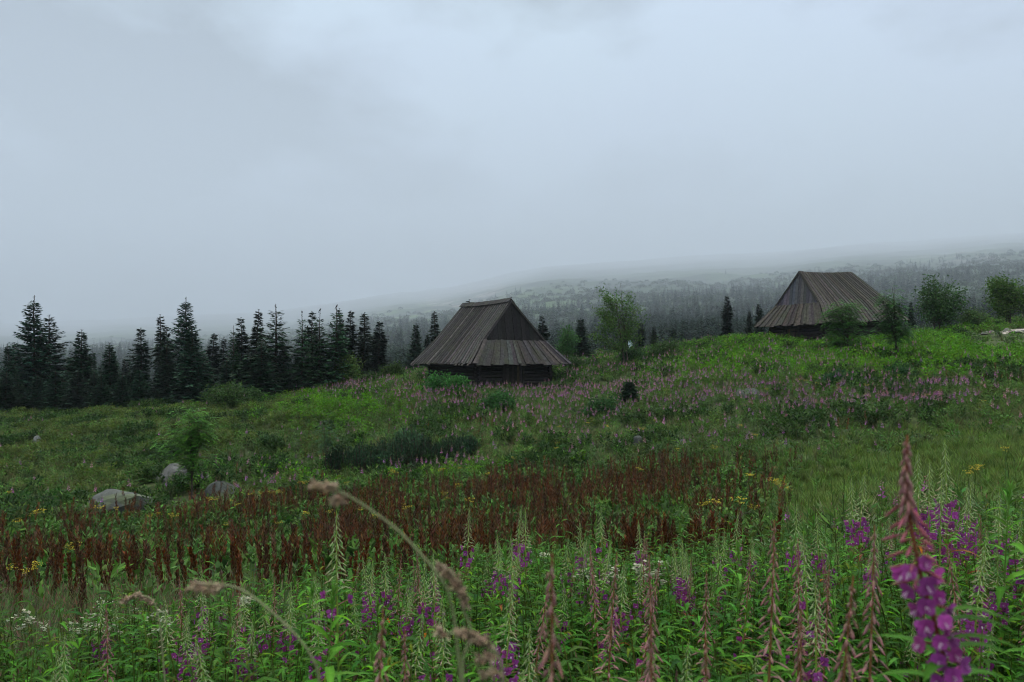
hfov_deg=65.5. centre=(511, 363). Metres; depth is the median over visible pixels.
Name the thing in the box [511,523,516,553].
dock plant
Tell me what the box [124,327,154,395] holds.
spruce tree
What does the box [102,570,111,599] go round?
dock plant
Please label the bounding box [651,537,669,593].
fireweed
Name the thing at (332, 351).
spruce tree
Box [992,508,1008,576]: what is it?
fireweed
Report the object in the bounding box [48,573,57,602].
dock plant
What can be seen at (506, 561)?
fireweed
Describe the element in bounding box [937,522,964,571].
fireweed
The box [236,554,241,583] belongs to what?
dock plant
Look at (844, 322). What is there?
rowan tree
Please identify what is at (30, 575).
ragwort
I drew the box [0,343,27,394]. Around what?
spruce tree
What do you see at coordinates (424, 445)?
dwarf pine
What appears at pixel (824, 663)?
fireweed
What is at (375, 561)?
dock plant
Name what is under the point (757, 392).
boulder
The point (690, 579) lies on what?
fireweed
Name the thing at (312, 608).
fireweed
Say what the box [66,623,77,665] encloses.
fireweed
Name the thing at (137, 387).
spruce tree
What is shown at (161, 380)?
spruce tree
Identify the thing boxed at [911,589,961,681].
fireweed
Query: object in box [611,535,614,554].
dock plant
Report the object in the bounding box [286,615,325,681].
fireweed
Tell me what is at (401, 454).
dwarf pine
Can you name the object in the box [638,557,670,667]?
white umbel
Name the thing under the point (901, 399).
fireweed drift
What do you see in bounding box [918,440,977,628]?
fireweed
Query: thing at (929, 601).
fireweed
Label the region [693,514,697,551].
dock plant
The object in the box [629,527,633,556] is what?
dock plant
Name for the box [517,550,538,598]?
fireweed
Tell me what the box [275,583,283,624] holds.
fireweed
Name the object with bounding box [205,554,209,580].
dock plant
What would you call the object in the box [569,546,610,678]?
fireweed
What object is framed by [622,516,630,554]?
dock plant
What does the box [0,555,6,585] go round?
dock plant
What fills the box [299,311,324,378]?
spruce tree
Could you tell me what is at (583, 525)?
dock plant
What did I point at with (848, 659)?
fireweed
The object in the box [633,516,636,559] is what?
dock plant
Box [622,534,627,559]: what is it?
dock plant
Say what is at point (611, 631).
fireweed
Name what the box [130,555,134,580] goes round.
dock plant
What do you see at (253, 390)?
shrub
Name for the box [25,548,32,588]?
dock plant
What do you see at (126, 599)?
grass stalk
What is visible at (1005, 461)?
ragwort
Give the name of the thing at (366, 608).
fireweed
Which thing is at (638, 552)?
fireweed
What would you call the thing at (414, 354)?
spruce tree
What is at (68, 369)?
spruce tree
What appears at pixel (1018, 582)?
fireweed
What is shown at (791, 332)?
door
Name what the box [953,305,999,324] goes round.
shrub
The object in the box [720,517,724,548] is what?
dock plant
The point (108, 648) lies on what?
fireweed
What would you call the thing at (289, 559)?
dock plant
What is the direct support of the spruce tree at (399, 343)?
on the mountain
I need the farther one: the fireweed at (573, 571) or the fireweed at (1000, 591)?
the fireweed at (573, 571)
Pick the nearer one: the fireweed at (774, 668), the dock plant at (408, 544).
the fireweed at (774, 668)
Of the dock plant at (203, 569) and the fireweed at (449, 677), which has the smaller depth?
the fireweed at (449, 677)
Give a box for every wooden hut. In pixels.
[410,297,571,388]
[754,271,909,340]
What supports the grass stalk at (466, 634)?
on the ground at (607, 451)
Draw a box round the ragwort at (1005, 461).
[1001,446,1008,481]
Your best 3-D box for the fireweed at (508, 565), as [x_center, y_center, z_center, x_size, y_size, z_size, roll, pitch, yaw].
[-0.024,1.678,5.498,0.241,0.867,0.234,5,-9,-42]
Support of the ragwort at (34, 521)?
on the ground at (607, 451)
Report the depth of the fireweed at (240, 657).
3.28 m
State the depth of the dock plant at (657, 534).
8.79 m
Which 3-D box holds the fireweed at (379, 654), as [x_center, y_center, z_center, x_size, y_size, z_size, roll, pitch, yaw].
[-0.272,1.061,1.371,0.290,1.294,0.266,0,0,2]
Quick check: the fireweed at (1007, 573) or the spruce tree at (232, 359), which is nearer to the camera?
the fireweed at (1007, 573)
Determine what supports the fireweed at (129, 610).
on the ground at (607, 451)
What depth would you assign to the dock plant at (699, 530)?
11.01 m
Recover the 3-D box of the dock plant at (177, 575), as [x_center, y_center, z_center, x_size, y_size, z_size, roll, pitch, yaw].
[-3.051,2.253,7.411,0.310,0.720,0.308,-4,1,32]
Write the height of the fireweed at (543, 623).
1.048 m
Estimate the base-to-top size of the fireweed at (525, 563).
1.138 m
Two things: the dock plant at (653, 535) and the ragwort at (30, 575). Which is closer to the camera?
the ragwort at (30, 575)
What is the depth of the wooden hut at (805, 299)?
61.53 m
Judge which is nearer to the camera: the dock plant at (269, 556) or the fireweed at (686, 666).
the fireweed at (686, 666)
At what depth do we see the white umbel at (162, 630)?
3.65 m
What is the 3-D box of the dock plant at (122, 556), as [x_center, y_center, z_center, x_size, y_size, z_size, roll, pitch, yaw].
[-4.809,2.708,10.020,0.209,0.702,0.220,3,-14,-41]
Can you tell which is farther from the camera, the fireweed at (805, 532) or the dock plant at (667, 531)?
the dock plant at (667, 531)
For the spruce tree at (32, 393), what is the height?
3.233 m
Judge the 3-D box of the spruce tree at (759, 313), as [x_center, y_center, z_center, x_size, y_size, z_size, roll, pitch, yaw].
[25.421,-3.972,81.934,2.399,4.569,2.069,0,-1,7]
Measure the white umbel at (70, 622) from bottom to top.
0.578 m
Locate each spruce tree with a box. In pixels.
[0,295,62,400]
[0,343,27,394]
[0,372,24,413]
[0,393,8,412]
[7,343,24,394]
[20,376,44,411]
[26,315,71,397]
[29,378,46,409]
[36,370,68,411]
[49,329,96,397]
[56,369,91,410]
[60,375,85,406]
[63,356,77,394]
[82,375,111,407]
[85,342,126,397]
[85,374,111,404]
[88,351,98,379]
[106,374,132,409]
[108,351,121,380]
[121,359,127,378]
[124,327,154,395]
[124,362,130,379]
[126,370,150,401]
[145,344,180,398]
[146,359,176,402]
[148,364,175,403]
[149,314,173,386]
[156,325,179,379]
[166,330,222,405]
[167,298,205,387]
[167,357,203,406]
[181,368,209,402]
[200,355,219,392]
[203,333,224,387]
[214,361,236,394]
[217,337,229,378]
[221,328,240,380]
[227,317,254,374]
[230,356,262,390]
[231,369,244,394]
[238,344,285,397]
[244,304,299,393]
[248,309,268,358]
[253,321,270,376]
[271,350,298,391]
[282,316,312,389]
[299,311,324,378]
[299,313,333,389]
[308,307,352,389]
[331,308,349,364]
[342,311,358,359]
[351,312,377,376]
[370,321,389,373]
[396,329,402,348]
[400,325,422,369]
[405,326,412,343]
[418,335,429,367]
[426,311,440,345]
[537,316,552,340]
[570,318,597,357]
[619,380,639,404]
[634,323,647,348]
[648,326,659,343]
[670,328,678,341]
[679,330,683,341]
[686,307,691,325]
[718,296,734,335]
[743,311,752,335]
[752,304,767,334]
[904,302,917,329]
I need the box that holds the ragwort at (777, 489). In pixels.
[773,479,784,513]
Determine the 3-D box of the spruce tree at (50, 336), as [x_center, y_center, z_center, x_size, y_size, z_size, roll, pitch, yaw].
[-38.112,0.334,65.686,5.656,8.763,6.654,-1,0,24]
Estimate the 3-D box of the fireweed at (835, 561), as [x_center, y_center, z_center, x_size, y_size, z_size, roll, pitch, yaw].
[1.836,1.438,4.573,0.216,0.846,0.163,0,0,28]
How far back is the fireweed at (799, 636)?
3.06 m
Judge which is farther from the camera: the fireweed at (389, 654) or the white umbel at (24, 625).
the white umbel at (24, 625)
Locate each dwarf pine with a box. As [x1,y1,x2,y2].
[321,443,356,475]
[345,438,390,475]
[372,433,415,470]
[390,424,429,449]
[404,433,443,466]
[433,431,469,462]
[458,432,480,455]
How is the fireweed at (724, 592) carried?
on the ground at (607, 451)
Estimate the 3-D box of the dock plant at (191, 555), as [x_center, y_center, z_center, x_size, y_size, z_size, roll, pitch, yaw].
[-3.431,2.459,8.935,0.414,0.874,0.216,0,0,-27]
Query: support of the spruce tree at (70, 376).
on the ground at (607, 451)
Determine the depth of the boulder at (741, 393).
38.92 m
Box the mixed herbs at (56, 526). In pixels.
[0,316,1023,657]
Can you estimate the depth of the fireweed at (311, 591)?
3.38 m
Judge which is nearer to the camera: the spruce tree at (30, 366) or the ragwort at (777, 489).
the ragwort at (777, 489)
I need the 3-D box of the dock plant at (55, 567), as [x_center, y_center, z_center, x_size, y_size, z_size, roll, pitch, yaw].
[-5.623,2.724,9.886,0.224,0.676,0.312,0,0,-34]
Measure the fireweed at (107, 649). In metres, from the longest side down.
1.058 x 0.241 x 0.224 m
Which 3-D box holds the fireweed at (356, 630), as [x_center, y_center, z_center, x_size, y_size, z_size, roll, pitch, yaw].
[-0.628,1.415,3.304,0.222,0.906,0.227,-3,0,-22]
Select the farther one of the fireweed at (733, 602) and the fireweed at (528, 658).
the fireweed at (733, 602)
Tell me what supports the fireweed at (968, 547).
on the ground at (607, 451)
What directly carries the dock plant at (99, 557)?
on the ground at (607, 451)
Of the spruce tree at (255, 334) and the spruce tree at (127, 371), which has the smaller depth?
the spruce tree at (255, 334)
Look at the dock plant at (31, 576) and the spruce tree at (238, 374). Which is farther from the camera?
the spruce tree at (238, 374)
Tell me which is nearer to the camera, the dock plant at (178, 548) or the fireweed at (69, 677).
the fireweed at (69, 677)
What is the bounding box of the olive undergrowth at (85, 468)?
[0,318,1023,499]
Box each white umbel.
[6,609,36,663]
[36,620,49,639]
[61,621,77,649]
[77,612,102,678]
[93,597,112,616]
[103,615,123,660]
[145,609,178,674]
[238,595,257,651]
[537,552,549,579]
[573,568,596,637]
[600,564,626,638]
[627,563,647,632]
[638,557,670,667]
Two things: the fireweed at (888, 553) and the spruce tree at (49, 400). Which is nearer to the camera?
the fireweed at (888, 553)
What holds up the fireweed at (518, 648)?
on the ground at (607, 451)
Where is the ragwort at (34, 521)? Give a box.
[29,512,40,541]
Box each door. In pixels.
[504,364,521,386]
[787,329,796,339]
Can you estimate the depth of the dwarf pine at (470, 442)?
33.36 m
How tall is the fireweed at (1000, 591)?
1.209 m
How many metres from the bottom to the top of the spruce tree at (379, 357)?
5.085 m
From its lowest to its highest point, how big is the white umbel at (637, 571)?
0.819 m
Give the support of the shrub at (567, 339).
on the ground at (607, 451)
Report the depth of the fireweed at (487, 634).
3.81 m
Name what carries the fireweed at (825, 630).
on the ground at (607, 451)
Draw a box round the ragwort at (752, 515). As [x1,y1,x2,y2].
[749,504,759,536]
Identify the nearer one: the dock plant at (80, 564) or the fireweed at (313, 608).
the fireweed at (313, 608)
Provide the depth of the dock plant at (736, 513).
11.20 m
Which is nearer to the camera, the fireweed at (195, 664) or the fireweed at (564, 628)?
the fireweed at (195, 664)
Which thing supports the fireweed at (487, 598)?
on the ground at (607, 451)
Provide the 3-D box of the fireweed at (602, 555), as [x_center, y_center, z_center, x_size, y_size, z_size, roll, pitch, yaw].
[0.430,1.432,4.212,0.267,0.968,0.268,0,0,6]
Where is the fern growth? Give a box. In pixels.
[0,402,457,515]
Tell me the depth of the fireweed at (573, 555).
4.45 m
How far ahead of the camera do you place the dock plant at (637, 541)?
10.51 m
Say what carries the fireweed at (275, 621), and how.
on the ground at (607, 451)
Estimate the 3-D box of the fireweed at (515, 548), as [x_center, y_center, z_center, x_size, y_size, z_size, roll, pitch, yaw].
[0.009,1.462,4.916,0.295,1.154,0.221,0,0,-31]
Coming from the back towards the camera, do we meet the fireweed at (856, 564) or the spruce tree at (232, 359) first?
the spruce tree at (232, 359)
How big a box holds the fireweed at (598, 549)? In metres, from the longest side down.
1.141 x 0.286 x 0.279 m
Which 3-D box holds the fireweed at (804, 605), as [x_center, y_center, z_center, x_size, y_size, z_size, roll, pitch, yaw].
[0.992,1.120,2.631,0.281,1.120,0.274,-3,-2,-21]
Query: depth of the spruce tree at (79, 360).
62.86 m
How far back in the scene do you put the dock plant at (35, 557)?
10.47 m
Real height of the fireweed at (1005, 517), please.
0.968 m
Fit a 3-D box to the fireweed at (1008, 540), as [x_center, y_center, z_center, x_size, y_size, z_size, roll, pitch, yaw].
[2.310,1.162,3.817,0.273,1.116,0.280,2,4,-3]
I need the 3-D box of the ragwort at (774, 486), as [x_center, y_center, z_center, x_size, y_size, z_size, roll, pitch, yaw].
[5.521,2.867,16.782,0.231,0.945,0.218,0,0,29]
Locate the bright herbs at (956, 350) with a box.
[192,315,1023,490]
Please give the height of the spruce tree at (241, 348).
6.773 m
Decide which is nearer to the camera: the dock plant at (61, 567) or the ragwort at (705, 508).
the dock plant at (61, 567)
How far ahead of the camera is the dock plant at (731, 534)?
8.66 m
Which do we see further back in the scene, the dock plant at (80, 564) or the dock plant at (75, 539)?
the dock plant at (75, 539)
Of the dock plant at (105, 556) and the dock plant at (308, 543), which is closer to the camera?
the dock plant at (308, 543)
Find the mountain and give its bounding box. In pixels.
[0,233,1023,358]
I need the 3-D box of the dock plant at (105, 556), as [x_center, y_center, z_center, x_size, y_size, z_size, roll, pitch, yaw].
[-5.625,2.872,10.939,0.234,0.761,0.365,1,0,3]
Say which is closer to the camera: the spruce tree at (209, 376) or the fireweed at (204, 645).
the fireweed at (204, 645)
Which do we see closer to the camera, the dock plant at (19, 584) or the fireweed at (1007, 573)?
the fireweed at (1007, 573)
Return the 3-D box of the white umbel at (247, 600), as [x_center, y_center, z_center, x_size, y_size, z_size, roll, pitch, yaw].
[-1.397,1.624,4.188,0.157,0.794,0.157,0,0,44]
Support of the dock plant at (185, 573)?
on the ground at (607, 451)
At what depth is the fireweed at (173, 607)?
3.97 m
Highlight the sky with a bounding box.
[0,0,1023,322]
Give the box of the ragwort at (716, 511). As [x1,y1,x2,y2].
[709,498,721,530]
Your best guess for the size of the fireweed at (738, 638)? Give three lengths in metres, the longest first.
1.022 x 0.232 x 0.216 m
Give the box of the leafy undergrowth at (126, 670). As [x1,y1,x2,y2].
[0,486,1023,681]
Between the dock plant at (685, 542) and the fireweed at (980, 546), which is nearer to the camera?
the fireweed at (980, 546)
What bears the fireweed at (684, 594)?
on the ground at (607, 451)
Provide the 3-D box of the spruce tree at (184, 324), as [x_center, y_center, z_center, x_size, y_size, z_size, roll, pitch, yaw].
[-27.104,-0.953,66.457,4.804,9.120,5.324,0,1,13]
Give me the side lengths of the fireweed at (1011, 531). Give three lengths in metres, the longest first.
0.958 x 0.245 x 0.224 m
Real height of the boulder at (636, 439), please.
0.863 m
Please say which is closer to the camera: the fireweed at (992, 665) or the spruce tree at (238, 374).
the fireweed at (992, 665)
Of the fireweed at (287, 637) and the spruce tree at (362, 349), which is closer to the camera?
the fireweed at (287, 637)
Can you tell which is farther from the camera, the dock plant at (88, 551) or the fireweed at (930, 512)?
the dock plant at (88, 551)
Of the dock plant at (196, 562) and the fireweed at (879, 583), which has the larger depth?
the dock plant at (196, 562)
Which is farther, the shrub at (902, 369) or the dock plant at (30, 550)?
the shrub at (902, 369)
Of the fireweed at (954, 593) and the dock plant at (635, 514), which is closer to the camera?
the fireweed at (954, 593)
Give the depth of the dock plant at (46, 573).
9.65 m
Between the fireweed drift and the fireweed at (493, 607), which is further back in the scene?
the fireweed drift
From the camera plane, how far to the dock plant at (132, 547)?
10.76 m
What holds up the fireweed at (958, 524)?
on the ground at (607, 451)
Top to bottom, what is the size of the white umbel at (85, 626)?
0.830 m
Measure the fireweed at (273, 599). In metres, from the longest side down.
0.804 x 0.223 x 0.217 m
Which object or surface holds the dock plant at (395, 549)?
on the ground at (607, 451)
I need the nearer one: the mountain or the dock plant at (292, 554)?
the dock plant at (292, 554)
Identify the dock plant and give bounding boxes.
[0,540,1,575]
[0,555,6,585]
[1,563,13,601]
[4,536,9,572]
[11,538,30,589]
[12,581,18,614]
[15,537,20,575]
[16,548,31,599]
[16,573,22,612]
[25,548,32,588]
[25,556,36,584]
[27,566,34,595]
[32,553,36,587]
[44,562,49,584]
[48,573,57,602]
[49,557,66,603]
[51,556,57,585]
[54,545,58,566]
[56,540,66,572]
[57,553,64,600]
[66,552,72,603]
[70,586,74,606]
[73,537,80,570]
[74,566,79,594]
[75,541,79,565]
[75,579,86,628]
[76,551,86,608]
[85,537,91,573]
[92,542,102,597]
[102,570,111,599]
[103,544,107,565]
[107,540,112,580]
[121,547,147,605]
[121,551,124,582]
[122,550,133,589]
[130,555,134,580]
[131,535,135,585]
[134,541,138,582]
[153,562,162,594]
[155,546,164,588]
[162,547,171,580]
[166,554,170,595]
[175,569,179,600]
[176,538,182,577]
[180,559,186,577]
[183,566,186,595]
[187,546,197,575]
[193,554,197,576]
[198,550,216,607]
[201,566,209,597]
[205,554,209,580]
[226,573,230,597]
[230,543,234,578]
[231,536,243,582]
[235,571,241,607]
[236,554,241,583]
[257,541,270,594]
[257,562,261,593]
[263,545,268,594]
[265,544,270,578]
[274,562,280,604]
[281,555,284,585]
[284,542,289,569]
[287,543,292,589]
[287,548,293,599]
[294,560,303,601]
[305,545,317,583]
[306,541,311,571]
[321,556,325,581]
[337,538,347,584]
[339,557,345,581]
[352,551,357,590]
[359,551,363,591]
[361,536,370,583]
[373,540,381,591]
[374,535,380,587]
[381,547,390,584]
[382,534,387,573]
[393,543,399,588]
[397,550,405,579]
[402,548,408,573]
[406,532,411,567]
[409,538,413,576]
[420,542,431,578]
[444,542,450,568]
[469,531,474,551]
[483,534,490,563]
[491,530,496,562]
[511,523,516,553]
[559,531,564,561]
[580,519,585,547]
[602,524,609,556]
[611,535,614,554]
[617,534,620,558]
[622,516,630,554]
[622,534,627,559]
[627,526,631,556]
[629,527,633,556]
[630,521,634,547]
[632,531,641,558]
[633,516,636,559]
[634,512,638,549]
[651,528,654,560]
[654,532,658,556]
[656,515,660,555]
[662,520,666,552]
[666,522,670,551]
[671,518,676,565]
[683,534,686,555]
[687,520,692,552]
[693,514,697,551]
[697,518,701,546]
[705,515,710,554]
[710,510,714,551]
[718,523,722,540]
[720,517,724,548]
[729,522,735,549]
[734,509,742,546]
[758,507,781,574]
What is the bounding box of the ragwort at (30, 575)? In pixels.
[21,565,37,596]
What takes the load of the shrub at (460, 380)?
on the ground at (607, 451)
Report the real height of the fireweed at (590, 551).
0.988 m
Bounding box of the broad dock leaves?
[0,458,776,668]
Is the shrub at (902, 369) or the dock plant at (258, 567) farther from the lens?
the shrub at (902, 369)
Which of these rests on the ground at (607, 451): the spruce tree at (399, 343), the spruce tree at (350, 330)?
the spruce tree at (350, 330)
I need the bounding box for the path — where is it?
[978,329,1023,334]
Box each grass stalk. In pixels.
[118,591,165,681]
[185,578,320,681]
[307,478,461,681]
[433,625,504,681]
[435,560,471,681]
[473,650,502,681]
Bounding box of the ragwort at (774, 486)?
[769,477,778,511]
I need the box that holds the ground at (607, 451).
[3,331,1023,604]
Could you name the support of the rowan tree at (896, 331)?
on the ground at (607, 451)
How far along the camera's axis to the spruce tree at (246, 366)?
57.38 m
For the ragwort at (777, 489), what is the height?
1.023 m
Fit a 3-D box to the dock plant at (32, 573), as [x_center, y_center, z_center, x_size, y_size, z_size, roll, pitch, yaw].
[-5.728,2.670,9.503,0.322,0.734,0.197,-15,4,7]
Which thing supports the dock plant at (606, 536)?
on the ground at (607, 451)
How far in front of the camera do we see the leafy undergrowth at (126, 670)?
3.57 m
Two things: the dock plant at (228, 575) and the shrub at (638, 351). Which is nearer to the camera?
the dock plant at (228, 575)
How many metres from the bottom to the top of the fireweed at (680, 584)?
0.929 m
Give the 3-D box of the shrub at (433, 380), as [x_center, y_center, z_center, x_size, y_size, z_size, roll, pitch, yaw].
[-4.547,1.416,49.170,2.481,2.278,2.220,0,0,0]
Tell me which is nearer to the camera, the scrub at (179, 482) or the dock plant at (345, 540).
the dock plant at (345, 540)
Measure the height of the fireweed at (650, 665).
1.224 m
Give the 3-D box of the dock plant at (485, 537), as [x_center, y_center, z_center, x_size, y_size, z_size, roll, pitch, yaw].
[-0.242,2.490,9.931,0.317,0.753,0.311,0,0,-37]
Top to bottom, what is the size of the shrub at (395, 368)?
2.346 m
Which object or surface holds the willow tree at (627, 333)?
on the ground at (607, 451)
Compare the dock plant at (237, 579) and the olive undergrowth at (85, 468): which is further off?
the olive undergrowth at (85, 468)
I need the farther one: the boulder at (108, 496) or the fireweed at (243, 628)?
the boulder at (108, 496)
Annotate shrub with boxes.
[198,379,250,408]
[240,384,266,402]
[330,354,365,383]
[357,368,387,383]
[374,359,406,375]
[419,369,455,395]
[436,372,473,397]
[473,386,520,413]
[550,322,581,359]
[559,354,591,369]
[577,389,625,424]
[614,343,648,362]
[644,334,683,358]
[815,368,856,389]
[879,361,921,381]
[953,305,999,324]
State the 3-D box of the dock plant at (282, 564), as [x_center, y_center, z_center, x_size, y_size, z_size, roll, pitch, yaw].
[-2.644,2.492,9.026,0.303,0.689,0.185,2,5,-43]
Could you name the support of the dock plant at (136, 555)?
on the ground at (607, 451)
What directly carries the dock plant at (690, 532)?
on the ground at (607, 451)
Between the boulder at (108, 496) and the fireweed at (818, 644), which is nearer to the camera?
the fireweed at (818, 644)
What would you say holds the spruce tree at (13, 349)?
on the ground at (607, 451)
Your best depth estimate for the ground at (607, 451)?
34.98 m
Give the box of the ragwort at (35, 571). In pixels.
[31,561,42,590]
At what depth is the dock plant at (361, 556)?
8.49 m
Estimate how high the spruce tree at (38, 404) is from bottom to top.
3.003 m
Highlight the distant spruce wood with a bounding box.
[0,252,1023,384]
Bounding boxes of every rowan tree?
[150,402,224,499]
[313,420,341,478]
[815,299,871,347]
[868,285,923,353]
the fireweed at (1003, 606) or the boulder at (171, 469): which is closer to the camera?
the fireweed at (1003, 606)
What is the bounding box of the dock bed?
[0,342,1023,580]
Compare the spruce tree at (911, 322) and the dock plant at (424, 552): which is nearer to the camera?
the dock plant at (424, 552)
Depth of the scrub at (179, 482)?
35.91 m
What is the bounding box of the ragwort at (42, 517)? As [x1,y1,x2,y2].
[34,509,46,536]
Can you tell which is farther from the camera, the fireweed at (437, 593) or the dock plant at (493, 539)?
the dock plant at (493, 539)
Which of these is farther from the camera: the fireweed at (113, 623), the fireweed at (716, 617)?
the fireweed at (113, 623)
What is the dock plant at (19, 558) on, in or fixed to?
on the ground at (607, 451)
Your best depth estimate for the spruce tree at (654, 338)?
77.91 m
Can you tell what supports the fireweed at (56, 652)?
on the ground at (607, 451)
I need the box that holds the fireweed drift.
[0,314,1023,545]
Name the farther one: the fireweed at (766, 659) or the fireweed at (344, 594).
the fireweed at (344, 594)
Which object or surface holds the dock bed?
on the ground at (607, 451)
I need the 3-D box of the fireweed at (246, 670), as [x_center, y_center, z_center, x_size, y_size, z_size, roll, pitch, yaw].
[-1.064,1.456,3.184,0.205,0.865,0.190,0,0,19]
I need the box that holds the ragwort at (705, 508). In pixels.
[699,501,709,528]
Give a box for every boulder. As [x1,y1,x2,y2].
[33,435,39,445]
[82,488,154,514]
[156,463,186,482]
[203,481,235,499]
[632,435,642,447]
[735,389,744,401]
[743,388,760,399]
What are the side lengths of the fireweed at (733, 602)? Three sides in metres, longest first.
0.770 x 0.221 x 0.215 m
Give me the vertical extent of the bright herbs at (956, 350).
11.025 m
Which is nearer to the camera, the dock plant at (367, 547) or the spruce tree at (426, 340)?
the dock plant at (367, 547)
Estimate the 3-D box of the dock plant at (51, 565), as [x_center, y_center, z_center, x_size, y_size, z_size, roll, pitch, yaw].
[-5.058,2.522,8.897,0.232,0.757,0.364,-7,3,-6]
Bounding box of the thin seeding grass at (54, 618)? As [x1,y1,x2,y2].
[0,497,1020,681]
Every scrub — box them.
[0,314,1023,523]
[1,249,1023,386]
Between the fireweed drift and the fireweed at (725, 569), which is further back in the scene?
the fireweed drift
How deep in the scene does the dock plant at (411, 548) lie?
8.60 m
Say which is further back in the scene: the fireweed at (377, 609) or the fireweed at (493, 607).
the fireweed at (377, 609)
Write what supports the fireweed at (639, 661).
on the ground at (607, 451)
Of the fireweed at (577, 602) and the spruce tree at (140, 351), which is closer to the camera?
the fireweed at (577, 602)
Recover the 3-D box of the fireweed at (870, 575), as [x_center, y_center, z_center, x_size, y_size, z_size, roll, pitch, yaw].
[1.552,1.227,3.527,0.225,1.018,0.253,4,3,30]
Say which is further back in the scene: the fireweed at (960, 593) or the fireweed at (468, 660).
the fireweed at (468, 660)
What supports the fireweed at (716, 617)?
on the ground at (607, 451)
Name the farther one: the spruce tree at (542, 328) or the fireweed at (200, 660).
the spruce tree at (542, 328)
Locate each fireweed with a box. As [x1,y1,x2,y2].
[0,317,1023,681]
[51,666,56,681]
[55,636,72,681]
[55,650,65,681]
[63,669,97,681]
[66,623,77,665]
[91,600,110,681]
[96,605,115,681]
[100,621,119,677]
[108,601,118,672]
[126,606,136,648]
[154,598,194,681]
[156,596,179,681]
[164,600,197,681]
[168,576,199,681]
[173,610,190,680]
[178,616,197,681]
[186,594,211,681]
[187,567,216,680]
[189,645,198,680]
[194,637,212,681]
[204,607,217,680]
[214,587,227,652]
[220,587,251,680]
[221,581,242,681]
[231,616,248,681]
[236,611,242,659]
[238,614,261,657]
[241,619,258,680]
[244,626,256,681]
[254,597,278,681]
[261,585,280,625]
[262,581,279,674]
[271,591,295,669]
[273,581,324,678]
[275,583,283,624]
[275,588,304,680]
[285,574,322,654]
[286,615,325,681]
[296,580,368,681]
[296,587,326,639]
[305,578,324,655]
[306,575,318,666]
[308,585,327,660]
[308,594,327,681]
[322,582,364,667]
[346,594,372,680]
[347,562,386,669]
[352,594,395,680]
[359,557,393,654]
[360,640,396,681]
[374,607,388,681]
[376,554,397,656]
[383,584,395,639]
[384,584,414,666]
[385,645,395,681]
[390,554,407,651]
[391,577,418,668]
[400,627,409,681]
[403,614,425,681]
[412,560,437,669]
[413,552,437,675]
[416,553,456,681]
[423,593,444,681]
[429,574,441,663]
[430,570,441,608]
[430,611,454,681]
[445,553,481,651]
[446,510,480,626]
[464,625,471,681]
[470,598,526,681]
[477,615,494,680]
[480,556,494,631]
[485,536,508,634]
[485,549,502,615]
[489,545,521,640]
[492,576,520,681]
[495,539,528,667]
[500,545,520,594]
[502,509,532,617]
[503,585,519,675]
[507,544,520,605]
[516,509,541,622]
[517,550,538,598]
[519,627,536,681]
[525,578,549,681]
[537,552,562,681]
[554,574,588,677]
[554,587,574,681]
[556,539,575,615]
[560,548,589,610]
[565,562,574,630]
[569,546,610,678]
[572,523,595,595]
[572,552,587,671]
[577,544,615,632]
[584,508,608,603]
[585,559,612,681]
[586,546,609,679]
[588,535,601,568]
[594,552,627,681]
[595,561,631,677]
[598,622,612,680]
[599,542,611,587]
[604,606,616,669]
[623,558,660,681]
[625,563,645,664]
[630,521,647,620]
[631,533,661,662]
[636,554,662,681]
[644,627,656,681]
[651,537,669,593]
[667,540,691,666]
[670,544,681,637]
[671,551,704,661]
[671,559,684,637]
[679,638,692,681]
[681,552,688,593]
[682,562,699,660]
[692,570,714,681]
[696,541,729,597]
[701,637,709,681]
[702,549,729,654]
[703,539,767,680]
[708,572,715,639]
[710,531,728,616]
[710,532,720,587]
[710,591,719,661]
[715,599,761,681]
[723,551,754,680]
[727,514,742,601]
[727,578,752,639]
[732,599,801,681]
[736,549,773,632]
[746,537,764,603]
[747,653,758,681]
[755,520,789,681]
[755,621,773,679]
[758,595,801,681]
[763,501,812,670]
[763,529,823,649]
[769,540,813,678]
[785,540,813,681]
[787,531,833,681]
[792,606,807,678]
[792,609,808,681]
[799,613,862,681]
[803,513,837,611]
[803,571,832,681]
[806,589,826,681]
[812,565,836,681]
[822,541,834,594]
[822,551,882,669]
[822,556,836,654]
[830,543,841,584]
[833,576,859,681]
[837,478,874,628]
[840,475,879,637]
[852,587,907,678]
[853,525,890,681]
[853,542,863,595]
[857,526,888,658]
[859,539,879,629]
[859,570,908,667]
[865,543,885,621]
[872,435,1023,681]
[882,520,900,590]
[884,522,921,602]
[889,450,942,679]
[899,462,945,626]
[900,619,918,681]
[901,530,929,681]
[904,474,958,662]
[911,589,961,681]
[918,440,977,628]
[923,521,946,590]
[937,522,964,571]
[939,493,970,604]
[943,488,990,649]
[943,509,964,544]
[946,543,978,681]
[947,548,998,681]
[951,472,988,612]
[958,479,1023,681]
[963,529,1012,681]
[964,518,1012,599]
[972,558,996,620]
[973,517,989,597]
[977,490,1011,625]
[977,548,1017,680]
[978,616,995,681]
[987,510,1021,576]
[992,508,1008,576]
[993,490,1022,562]
[999,545,1023,679]
[1000,512,1022,654]
[1000,557,1023,681]
[1006,502,1018,558]
[1008,608,1023,679]
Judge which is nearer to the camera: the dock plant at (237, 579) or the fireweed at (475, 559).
the fireweed at (475, 559)
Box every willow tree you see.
[586,283,650,362]
[910,273,970,328]
[981,271,1023,324]
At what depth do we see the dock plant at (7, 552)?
10.96 m
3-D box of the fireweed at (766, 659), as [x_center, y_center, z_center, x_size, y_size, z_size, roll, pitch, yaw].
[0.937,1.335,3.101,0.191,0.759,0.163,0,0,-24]
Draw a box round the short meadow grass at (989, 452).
[752,396,1023,540]

